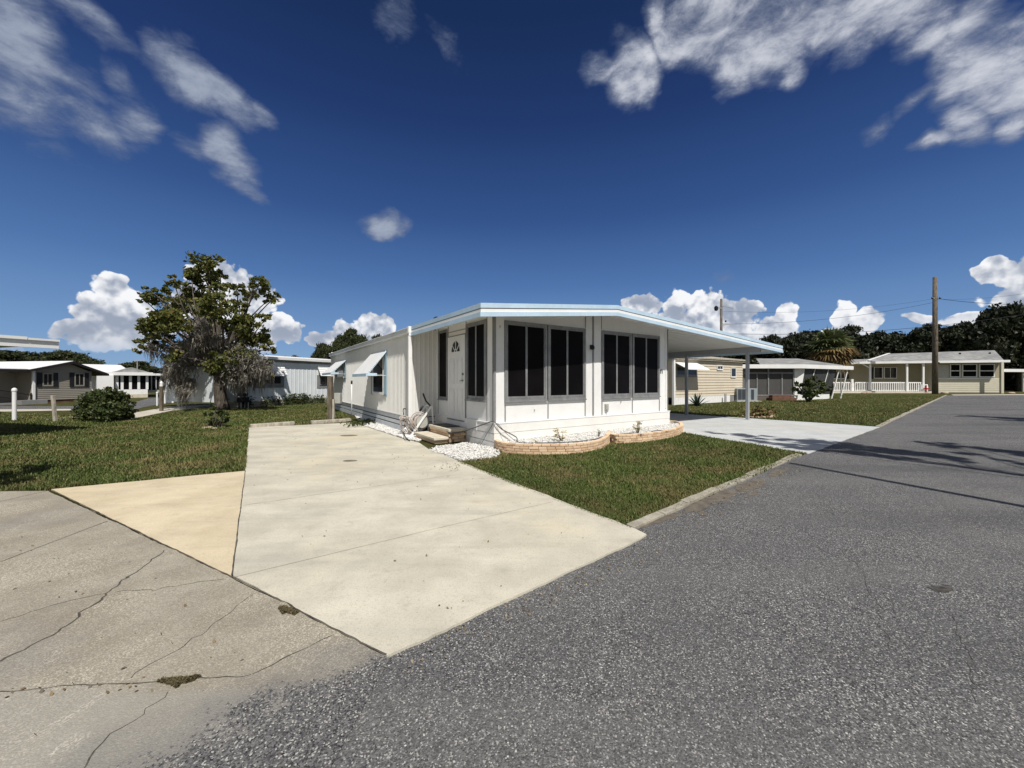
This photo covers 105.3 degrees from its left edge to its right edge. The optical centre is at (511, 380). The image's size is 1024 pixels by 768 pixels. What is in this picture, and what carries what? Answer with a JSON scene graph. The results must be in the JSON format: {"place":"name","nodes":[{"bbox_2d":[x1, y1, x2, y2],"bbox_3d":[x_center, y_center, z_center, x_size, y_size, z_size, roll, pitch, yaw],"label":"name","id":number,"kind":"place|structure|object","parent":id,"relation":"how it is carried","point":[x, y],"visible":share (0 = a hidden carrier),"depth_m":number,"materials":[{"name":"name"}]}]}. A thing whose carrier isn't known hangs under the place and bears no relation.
{"place":"outdoors","nodes":[
{"label":"outdoors","id":0,"kind":"place"},
{"bbox_2d":[0,409,70,411],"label":"footpath","id":1,"kind":"structure","parent":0,"point":[4,410],"depth_m":20.64,"materials":[{"name":"concrete"}]},
{"bbox_2d":[0,398,176,409],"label":"side lane","id":2,"kind":"structure","parent":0,"point":[146,402],"depth_m":23.45,"materials":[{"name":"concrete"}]},
{"bbox_2d":[83,364,165,397],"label":"screened house","id":3,"kind":"structure","parent":0,"point":[136,383],"depth_m":35.73,"materials":[{"name":"white paint"}]},
{"bbox_2d":[51,471,244,577],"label":"yellow concrete slab","id":4,"kind":"structure","parent":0,"point":[196,516],"depth_m":4.69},
{"bbox_2d":[131,405,212,418],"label":"footpath","id":5,"kind":"structure","parent":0,"point":[147,413],"depth_m":20.92,"materials":[{"name":"concrete"}]},
{"bbox_2d":[0,403,353,490],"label":"grass","id":6,"kind":"structure","parent":0,"point":[38,454],"depth_m":9.16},
{"bbox_2d":[0,491,390,767],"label":"old concrete pavement","id":7,"kind":"structure","parent":0,"point":[303,708],"depth_m":2.14,"materials":[{"name":"concrete"}]},
{"bbox_2d":[0,550,163,660],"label":"pavement crack","id":8,"kind":"object","parent":7,"relation":"on","point":[79,613],"visible":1,"depth_m":2.58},
{"bbox_2d":[84,692,167,767],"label":"pavement crack","id":9,"kind":"object","parent":7,"relation":"on","point":[114,731],"visible":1,"depth_m":1.69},
{"bbox_2d":[53,490,267,593],"bbox_3d":[-4.076,1.526,4.120,5.381,0.001,0.017,0,0,30],"label":"pavement crack","id":10,"kind":"object","parent":7,"relation":"on","point":[171,547],"visible":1,"depth_m":3.49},
{"bbox_2d":[0,635,331,691],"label":"pavement crack","id":11,"kind":"object","parent":7,"relation":"on","point":[157,681],"visible":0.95,"depth_m":1.99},
{"bbox_2d":[157,673,200,687],"bbox_3d":[-1.710,1.530,1.984,0.210,0.039,0.085,0,0,-8],"label":"moss tuft","id":12,"kind":"object","parent":7,"relation":"on","point":[174,681],"visible":1,"depth_m":1.99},
{"bbox_2d":[131,595,251,677],"bbox_3d":[-1.902,1.538,2.411,0.063,0.001,0.794,0,0,9],"label":"pavement crack","id":13,"kind":"object","parent":7,"relation":"on","point":[188,641],"visible":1,"depth_m":2.30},
{"bbox_2d":[277,604,298,614],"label":"moss tuft","id":14,"kind":"object","parent":7,"relation":"on","point":[284,608],"visible":1,"depth_m":2.59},
{"bbox_2d":[268,594,386,653],"bbox_3d":[-1.219,1.526,2.483,1.204,0.001,0.019,0,0,31],"label":"pavement crack","id":15,"kind":"object","parent":7,"relation":"on","point":[291,605],"visible":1,"depth_m":2.42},
{"bbox_2d":[355,415,420,441],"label":"white gravel","id":16,"kind":"structure","parent":0,"point":[385,429],"depth_m":12.16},
{"bbox_2d":[233,423,645,656],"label":"cream concrete driveway","id":17,"kind":"structure","parent":0,"point":[376,595],"depth_m":3.88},
{"bbox_2d":[231,470,245,574],"bbox_3d":[-3.374,1.526,4.864,0.020,0.001,4.287,0,0,-33],"label":"pavement crack","id":18,"kind":"object","parent":17,"relation":"on","point":[237,528],"visible":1,"depth_m":3.88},
{"bbox_2d":[236,502,549,576],"bbox_3d":[-0.828,1.526,3.993,3.281,0.001,0.029,0,0,-35],"label":"driveway joint","id":19,"kind":"object","parent":17,"relation":"on","point":[381,541],"visible":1,"depth_m":3.63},
{"bbox_2d":[429,442,500,459],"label":"white gravel","id":20,"kind":"structure","parent":0,"point":[473,450],"depth_m":8.37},
{"bbox_2d":[0,390,1023,591],"bbox_3d":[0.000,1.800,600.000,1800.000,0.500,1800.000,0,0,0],"label":"lawn","id":21,"kind":"structure","parent":0,"point":[427,444],"depth_m":19.09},
{"bbox_2d":[11,388,17,420],"bbox_3d":[-19.282,0.936,15.128,0.151,1.327,0.147,0,0,0],"label":"white post","id":22,"kind":"object","parent":21,"relation":"on","point":[14,402],"visible":0.88,"depth_m":15.09,"materials":[{"name":"paint"}]},
{"bbox_2d":[0,349,31,361],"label":"oak tree","id":23,"kind":"object","parent":21,"relation":"on","point":[7,355],"visible":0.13,"depth_m":60.46,"materials":[{"name":"green plant"}]},
{"bbox_2d":[0,335,59,348],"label":"neighbour carport","id":24,"kind":"object","parent":21,"relation":"on","point":[13,341],"visible":1,"depth_m":10.45,"materials":[{"name":"white paint"}]},
{"bbox_2d":[50,395,57,420],"bbox_3d":[-17.326,1.079,14.773,0.188,1.050,0.090,0,0,0],"label":"fence post","id":25,"kind":"object","parent":21,"relation":"on","point":[54,408],"visible":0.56,"depth_m":14.74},
{"bbox_2d":[0,361,108,404],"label":"gabled house","id":26,"kind":"structure","parent":21,"relation":"on","point":[37,382],"depth_m":27.09,"materials":[{"name":"beige"}]},
{"bbox_2d":[42,373,52,385],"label":"window","id":27,"kind":"structure","parent":26,"relation":"in","point":[47,378],"depth_m":26.98,"materials":[{"name":"beige"}]},
{"bbox_2d":[74,373,84,385],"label":"window","id":28,"kind":"structure","parent":26,"relation":"in","point":[79,378],"depth_m":28.70,"materials":[{"name":"beige"}]},
{"bbox_2d":[23,349,103,360],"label":"oak tree","id":29,"kind":"object","parent":21,"relation":"on","point":[61,355],"visible":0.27,"depth_m":60.97,"materials":[{"name":"green plant"}]},
{"bbox_2d":[67,355,109,364],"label":"oak tree","id":30,"kind":"object","parent":21,"relation":"on","point":[82,359],"visible":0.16,"depth_m":57.43,"materials":[{"name":"green plant"}]},
{"bbox_2d":[70,386,138,422],"bbox_3d":[-15.832,1.029,15.213,2.888,1.671,1.742,0,0,30],"label":"round shrub","id":31,"kind":"object","parent":21,"relation":"on","point":[107,403],"visible":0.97,"depth_m":14.88,"materials":[{"name":"green plant"}]},
{"bbox_2d":[118,361,159,372],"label":"oak tree","id":32,"kind":"object","parent":21,"relation":"on","point":[144,366],"visible":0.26,"depth_m":79.46,"materials":[{"name":"green plant"}]},
{"bbox_2d":[159,381,163,410],"bbox_3d":[-17.872,0.805,19.905,0.160,1.590,0.152,0,0,0],"label":"lamp post","id":33,"kind":"object","parent":21,"relation":"on","point":[161,397],"visible":0.93,"depth_m":19.84,"materials":[{"name":"brown wood"}]},
{"bbox_2d":[131,250,281,410],"bbox_3d":[-16.408,-2.642,20.922,9.102,8.596,5.660,0,0,40],"label":"oak tree","id":34,"kind":"object","parent":21,"relation":"on","point":[205,341],"visible":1,"depth_m":20.17,"materials":[{"name":"green plant"}]},
{"bbox_2d":[202,401,230,426],"bbox_3d":[-9.769,1.133,13.027,0.996,0.915,0.488,0,0,5],"label":"young shrub","id":35,"kind":"object","parent":21,"relation":"on","point":[215,421],"visible":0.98,"depth_m":12.95,"materials":[{"name":"green plant"}]},
{"bbox_2d":[236,390,248,407],"bbox_3d":[-15.010,1.016,21.772,0.360,1.069,0.619,0,0,22],"label":"barbecue grill","id":36,"kind":"object","parent":21,"relation":"on","point":[243,399],"visible":0.57,"depth_m":21.64,"materials":[{"name":"black metal"}]},
{"bbox_2d":[164,352,330,407],"bbox_3d":[-16.045,-0.043,25.698,4.996,3.286,9.499,0,0,22],"label":"pale mobile home","id":37,"kind":"object","parent":21,"relation":"on","point":[297,375],"visible":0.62,"depth_m":24.35,"materials":[{"name":"white"}]},
{"bbox_2d":[265,376,281,384],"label":"window","id":38,"kind":"structure","parent":37,"relation":"in","point":[278,379],"depth_m":23.94,"materials":[{"name":"glass"}]},
{"bbox_2d":[319,376,326,384],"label":"window","id":39,"kind":"structure","parent":37,"relation":"in","point":[322,379],"depth_m":27.08,"materials":[{"name":"glass"}]},
{"bbox_2d":[250,421,294,427],"bbox_3d":[-8.095,1.485,13.219,1.302,0.130,0.200,0,0,-45],"label":"parking timber","id":40,"kind":"object","parent":21,"relation":"on","point":[288,423],"visible":0.84,"depth_m":13.14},
{"bbox_2d":[228,392,326,407],"bbox_3d":[-14.177,1.189,24.340,0.296,0.864,6.658,0,0,23],"label":"hedge","id":41,"kind":"object","parent":21,"relation":"on","point":[295,400],"visible":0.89,"depth_m":24.81,"materials":[{"name":"green plant"}]},
{"bbox_2d":[310,343,330,358],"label":"oak tree","id":42,"kind":"object","parent":21,"relation":"on","point":[320,352],"visible":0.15,"depth_m":56.87,"materials":[{"name":"green plant"}]},
{"bbox_2d":[310,418,350,423],"bbox_3d":[-6.620,1.485,14.308,1.355,0.130,0.200,0,0,-39],"label":"parking timber","id":43,"kind":"object","parent":21,"relation":"on","point":[328,421],"visible":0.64,"depth_m":14.16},
{"bbox_2d":[327,376,341,419],"bbox_3d":[-7.010,0.713,15.357,0.500,1.775,0.385,0,0,0],"label":"meter post","id":44,"kind":"object","parent":21,"relation":"on","point":[332,402],"visible":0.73,"depth_m":15.17,"materials":[{"name":"brown wood"}]},
{"bbox_2d":[323,327,363,358],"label":"oak tree","id":45,"kind":"object","parent":21,"relation":"on","point":[350,337],"visible":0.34,"depth_m":50.61,"materials":[{"name":"green plant"}]},
{"bbox_2d":[358,333,381,341],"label":"oak tree","id":46,"kind":"object","parent":21,"relation":"on","point":[372,337],"depth_m":55.30,"materials":[{"name":"green plant"}]},
{"bbox_2d":[396,393,433,437],"bbox_3d":[-2.636,0.949,10.883,1.050,1.203,0.704,0,0,-34],"label":"hose reel","id":47,"kind":"object","parent":21,"relation":"on","point":[420,420],"visible":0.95,"depth_m":10.78,"materials":[{"name":"white paint"}]},
{"bbox_2d":[414,424,466,443],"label":"entry steps","id":48,"kind":"structure","parent":21,"relation":"on","point":[436,434],"depth_m":9.82,"materials":[{"name":"wood"}]},
{"bbox_2d":[433,423,459,427],"bbox_3d":[-1.750,1.179,10.366,0.400,0.018,0.820,0,0,-34],"label":"door mat","id":49,"kind":"object","parent":48,"relation":"on","point":[445,425],"depth_m":10.22,"materials":[{"name":"black plastic"}]},
{"bbox_2d":[322,303,782,448],"bbox_3d":[-0.106,-0.193,18.573,14.253,3.486,17.400,0,0,-34],"label":"mobile home","id":50,"kind":"object","parent":21,"relation":"on","point":[520,370],"visible":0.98,"depth_m":10.72,"materials":[{"name":"white paint"}]},
{"bbox_2d":[336,363,343,377],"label":"window","id":51,"kind":"structure","parent":50,"relation":"in","point":[340,369],"depth_m":19.65,"materials":[{"name":"white paint"}]},
{"bbox_2d":[372,357,382,394],"bbox_3d":[-4.791,-0.233,13.973,0.060,1.435,1.401,0,0,-34],"label":"window","id":52,"kind":"structure","parent":50,"relation":"in","point":[377,381],"depth_m":13.90,"materials":[{"name":"glass"}]},
{"bbox_2d":[437,329,447,400],"bbox_3d":[-1.981,-0.443,11.173,0.070,1.996,0.641,0,0,-34],"label":"window","id":53,"kind":"structure","parent":50,"relation":"in","point":[442,335],"depth_m":11.14,"materials":[{"name":"glass"}]},
{"bbox_2d":[448,334,464,417],"bbox_3d":[-1.505,-0.089,10.437,0.102,2.218,1.022,0,0,-34],"label":"door","id":54,"kind":"structure","parent":50,"relation":"in","point":[456,344],"depth_m":10.41,"materials":[{"name":"white paint"}]},
{"bbox_2d":[465,319,486,402],"bbox_3d":[-0.889,-0.468,9.555,0.070,1.953,1.057,0,0,-34],"label":"window","id":55,"kind":"structure","parent":50,"relation":"in","point":[475,332],"depth_m":9.53,"materials":[{"name":"glass"}]},
{"bbox_2d":[504,320,547,402],"bbox_3d":[0.350,-0.443,9.338,1.267,1.906,0.070,0,0,-34],"label":"window","id":56,"kind":"structure","parent":50,"relation":"in","point":[525,343],"depth_m":9.31,"materials":[{"name":"glass"}]},
{"bbox_2d":[547,325,586,400],"bbox_3d":[1.431,-0.443,10.066,1.317,1.906,0.070,0,0,-34],"label":"window","id":57,"kind":"structure","parent":50,"relation":"in","point":[566,346],"depth_m":10.04,"materials":[{"name":"glass"}]},
{"bbox_2d":[601,330,632,398],"bbox_3d":[2.993,-0.443,11.119,1.270,1.906,0.070,0,0,-34],"label":"window","id":58,"kind":"structure","parent":50,"relation":"in","point":[616,347],"depth_m":11.10,"materials":[{"name":"glass"}]},
{"bbox_2d":[632,333,660,397],"bbox_3d":[4.083,-0.443,11.856,1.320,1.906,0.070,0,0,-34],"label":"window","id":59,"kind":"structure","parent":50,"relation":"in","point":[645,348],"depth_m":11.84,"materials":[{"name":"glass"}]},
{"bbox_2d":[494,420,683,454],"bbox_3d":[2.851,1.447,10.358,7.264,0.247,1.718,0,0,-36],"label":"curved planter","id":60,"kind":"object","parent":21,"relation":"on","point":[549,449],"visible":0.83,"depth_m":8.53,"materials":[{"name":"beige brick"}]},
{"bbox_2d":[446,421,641,443],"bbox_3d":[0.795,1.133,9.148,4.901,0.467,1.471,0,0,0],"label":"garden hose","id":61,"kind":"object","parent":60,"relation":"on","point":[535,442],"visible":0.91,"depth_m":8.84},
{"bbox_2d":[553,428,566,440],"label":"bedding plant","id":62,"kind":"object","parent":60,"relation":"on","point":[558,436],"visible":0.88,"depth_m":8.88,"materials":[{"name":"beige plant"}]},
{"bbox_2d":[457,432,807,526],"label":"front grass","id":63,"kind":"structure","parent":21,"relation":"on","point":[712,453],"depth_m":6.67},
{"bbox_2d":[688,393,709,405],"bbox_3d":[11.378,1.124,23.985,1.297,0.877,1.477,0,0,-37],"label":"agave","id":64,"kind":"object","parent":21,"relation":"on","point":[696,402],"visible":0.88,"depth_m":23.82,"materials":[{"name":"green plant"}]},
{"bbox_2d":[668,357,744,404],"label":"beige house","id":65,"kind":"structure","parent":21,"relation":"on","point":[711,379],"depth_m":27.14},
{"bbox_2d":[676,365,696,376],"bbox_3d":[11.529,-0.636,25.803,2.335,0.763,0.060,0,0,-34],"label":"window","id":66,"kind":"structure","parent":65,"relation":"in","point":[680,371],"depth_m":25.57,"materials":[{"name":"glass"}]},
{"bbox_2d":[731,368,735,377],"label":"window","id":67,"kind":"structure","parent":65,"relation":"in","point":[733,370],"depth_m":29.19,"materials":[{"name":"white paint"}]},
{"bbox_2d":[714,299,734,357],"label":"utility pole","id":68,"kind":"object","parent":21,"relation":"on","point":[721,314],"visible":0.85,"depth_m":45.88,"materials":[{"name":"brown wood"}]},
{"bbox_2d":[714,354,759,363],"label":"oak tree","id":69,"kind":"object","parent":21,"relation":"on","point":[753,360],"visible":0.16,"depth_m":68.61,"materials":[{"name":"green plant"}]},
{"bbox_2d":[734,388,760,401],"bbox_3d":[17.568,1.060,29.529,1.900,0.980,1.200,0,0,-3],"label":"air conditioner","id":70,"kind":"object","parent":21,"relation":"on","point":[739,394],"visible":0.73,"depth_m":29.12,"materials":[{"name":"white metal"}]},
{"bbox_2d":[736,405,782,417],"bbox_3d":[10.514,1.318,16.742,2.023,0.596,1.123,0,0,-18],"label":"flower clump","id":71,"kind":"object","parent":21,"relation":"on","point":[760,412],"visible":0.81,"depth_m":16.65,"materials":[{"name":"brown plant"}]},
{"bbox_2d":[756,333,800,358],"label":"oak tree","id":72,"kind":"object","parent":21,"relation":"on","point":[791,347],"visible":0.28,"depth_m":66.91,"materials":[{"name":"green plant"}]},
{"bbox_2d":[785,332,807,358],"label":"oak tree","id":73,"kind":"object","parent":21,"relation":"on","point":[799,338],"visible":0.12,"depth_m":73.24,"materials":[{"name":"green plant"}]},
{"bbox_2d":[742,359,853,400],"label":"screened porch house","id":74,"kind":"structure","parent":21,"relation":"on","point":[773,379],"depth_m":31.15,"materials":[{"name":"metal"}]},
{"bbox_2d":[668,394,941,425],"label":"grass","id":75,"kind":"structure","parent":21,"relation":"on","point":[796,409],"depth_m":21.19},
{"bbox_2d":[790,375,831,401],"bbox_3d":[21.730,0.595,28.432,2.847,2.022,1.783,0,0,0],"label":"tall shrub","id":76,"kind":"object","parent":21,"relation":"on","point":[809,395],"visible":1,"depth_m":28.28,"materials":[{"name":"green plant"}]},
{"bbox_2d":[802,329,823,336],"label":"oak tree","id":77,"kind":"object","parent":21,"relation":"on","point":[807,333],"visible":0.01,"depth_m":93.75,"materials":[{"name":"green plant"}]},
{"bbox_2d":[800,326,861,395],"bbox_3d":[33.399,-2.149,40.990,5.645,7.610,5.816,0,0,0],"label":"cabbage palm","id":78,"kind":"object","parent":21,"relation":"on","point":[829,341],"visible":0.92,"depth_m":39.96,"materials":[{"name":"plant"}]},
{"bbox_2d":[801,324,880,359],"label":"oak tree","id":79,"kind":"object","parent":21,"relation":"on","point":[866,348],"visible":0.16,"depth_m":66.59,"materials":[{"name":"green plant"}]},
{"bbox_2d":[754,350,1009,393],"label":"cream ranch house","id":80,"kind":"structure","parent":21,"relation":"on","point":[970,371],"depth_m":50.70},
{"bbox_2d":[874,367,882,378],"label":"window","id":81,"kind":"structure","parent":80,"relation":"in","point":[878,371],"depth_m":53.67,"materials":[{"name":"glass"}]},
{"bbox_2d":[884,367,896,378],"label":"window","id":82,"kind":"structure","parent":80,"relation":"in","point":[889,372],"depth_m":53.28,"materials":[{"name":"glass"}]},
{"bbox_2d":[950,364,959,376],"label":"window","id":83,"kind":"structure","parent":80,"relation":"in","point":[952,366],"depth_m":49.94,"materials":[{"name":"glass"}]},
{"bbox_2d":[962,364,976,376],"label":"window","id":84,"kind":"structure","parent":80,"relation":"in","point":[964,366],"depth_m":49.53,"materials":[{"name":"glass"}]},
{"bbox_2d":[979,364,994,376],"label":"window","id":85,"kind":"structure","parent":80,"relation":"in","point":[981,366],"depth_m":49.04,"materials":[{"name":"glass"}]},
{"bbox_2d":[862,330,903,353],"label":"oak tree","id":86,"kind":"object","parent":21,"relation":"on","point":[878,337],"visible":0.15,"depth_m":70.28,"materials":[{"name":"green plant"}]},
{"bbox_2d":[877,327,956,354],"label":"oak tree","id":87,"kind":"object","parent":21,"relation":"on","point":[917,340],"visible":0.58,"depth_m":65.70,"materials":[{"name":"green plant"}]},
{"bbox_2d":[931,277,940,393],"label":"utility pole","id":88,"kind":"object","parent":21,"relation":"on","point":[935,363],"visible":0.95,"depth_m":45.74,"materials":[{"name":"brown wood"}]},
{"bbox_2d":[752,302,932,323],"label":"power line","id":89,"kind":"object","parent":88,"relation":"attached to","point":[832,318],"visible":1,"depth_m":45.94,"materials":[{"name":"black plastic"}]},
{"bbox_2d":[816,314,1023,333],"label":"power line","id":90,"kind":"object","parent":88,"relation":"attached to","point":[929,326],"visible":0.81,"depth_m":44.65,"materials":[{"name":"black plastic"}]},
{"bbox_2d":[921,323,969,351],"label":"oak tree","id":91,"kind":"object","parent":21,"relation":"on","point":[930,328],"visible":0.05,"depth_m":66.11,"materials":[{"name":"green plant"}]},
{"bbox_2d":[938,315,1023,378],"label":"oak tree","id":92,"kind":"object","parent":21,"relation":"on","point":[959,339],"visible":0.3,"depth_m":61.21,"materials":[{"name":"green plant"}]},
{"bbox_2d":[962,300,1023,390],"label":"oak tree","id":93,"kind":"object","parent":21,"relation":"on","point":[1006,346],"visible":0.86,"depth_m":57.16,"materials":[{"name":"green plant"}]},
{"bbox_2d":[1004,374,1014,389],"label":"hedge","id":94,"kind":"object","parent":21,"relation":"on","point":[1009,382],"visible":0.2,"depth_m":64.86,"materials":[{"name":"green plant"}]},
{"bbox_2d":[1004,369,1023,391],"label":"white carport","id":95,"kind":"object","parent":21,"relation":"on","point":[1014,370],"visible":0.21,"depth_m":54.45,"materials":[{"name":"paint"}]},
{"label":"gravel bed","id":96,"kind":"structure","parent":21,"relation":"on","visible":0},
{"bbox_2d":[340,418,375,426],"bbox_3d":[-5.338,1.491,13.975,1.320,0.235,2.800,0,0,0],"label":"weed clump","id":97,"kind":"object","parent":96,"relation":"on","point":[365,421],"visible":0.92,"depth_m":13.60,"materials":[{"name":"green plant"}]},
{"bbox_2d":[0,0,1023,367],"label":"sky","id":98,"kind":"structure","parent":0,"point":[388,166],"materials":[{"name":"blue"}]},
{"bbox_2d":[502,421,679,444],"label":"white gravel","id":99,"kind":"structure","parent":0,"point":[604,432],"depth_m":9.85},
{"bbox_2d":[331,395,1023,767],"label":"asphalt road","id":100,"kind":"structure","parent":0,"point":[737,635],"depth_m":2.32,"materials":[{"name":"asphalt"}]},
{"bbox_2d":[7,402,950,734],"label":"leaf litter","id":101,"kind":"object","parent":100,"relation":"on","point":[423,580],"visible":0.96,"depth_m":2.81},
{"bbox_2d":[640,511,682,529],"bbox_3d":[1.653,1.542,4.328,0.930,0.001,0.127,0,0,-36],"label":"sand patch","id":102,"kind":"object","parent":100,"relation":"on","point":[668,517],"visible":0.97,"depth_m":4.34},
{"bbox_2d":[684,490,736,512],"bbox_3d":[2.566,1.542,5.029,1.458,0.001,0.258,0,0,-39],"label":"sand patch","id":103,"kind":"object","parent":100,"relation":"on","point":[719,496],"visible":1,"depth_m":5.03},
{"bbox_2d":[626,453,801,528],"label":"kerb","id":104,"kind":"structure","parent":100,"relation":"on","point":[646,519],"depth_m":5.02,"materials":[{"name":"concrete"}]},
{"bbox_2d":[734,478,765,490],"bbox_3d":[3.569,1.542,5.789,1.052,0.001,0.273,0,0,-38],"label":"sand patch","id":105,"kind":"object","parent":100,"relation":"on","point":[749,486],"visible":1,"depth_m":5.75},
{"bbox_2d":[767,468,787,476],"bbox_3d":[4.437,1.542,6.537,1.077,0.001,0.195,0,0,-43],"label":"sand patch","id":106,"kind":"object","parent":100,"relation":"on","point":[776,472],"visible":1,"depth_m":6.56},
{"bbox_2d":[842,549,890,644],"bbox_3d":[2.640,1.542,2.906,0.086,0.001,1.536,0,0,33],"label":"pavement crack","id":107,"kind":"object","parent":100,"relation":"on","point":[875,598],"visible":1,"depth_m":2.71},
{"bbox_2d":[876,395,946,426],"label":"kerb","id":108,"kind":"structure","parent":100,"relation":"on","point":[897,417],"depth_m":17.50,"materials":[{"name":"concrete"}]},
{"bbox_2d":[928,584,952,592],"bbox_3d":[3.199,1.542,2.898,0.225,0.001,0.092,0,0,-16],"label":"road patch","id":109,"kind":"object","parent":100,"relation":"on","point":[943,588],"visible":1,"depth_m":2.90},
{"bbox_2d":[949,614,977,701],"bbox_3d":[2.572,1.542,2.218,0.051,0.001,0.978,0,0,43],"label":"pavement crack","id":110,"kind":"object","parent":100,"relation":"on","point":[969,662],"visible":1,"depth_m":2.11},
{"bbox_2d":[670,413,879,453],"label":"pale carport driveway","id":111,"kind":"structure","parent":0,"point":[808,437],"depth_m":12.03,"materials":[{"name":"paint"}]},
{"bbox_2d":[956,394,1023,394],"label":"concrete apron","id":112,"kind":"object","parent":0,"point":[989,394],"visible":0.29,"depth_m":43.83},
{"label":"porch path","id":113,"kind":"structure","parent":0,"visible":0},
{"bbox_2d":[917,384,928,391],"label":"painted barrel","id":114,"kind":"object","parent":113,"relation":"on","point":[923,387],"visible":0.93,"depth_m":49.91,"materials":[{"name":"white paint"}]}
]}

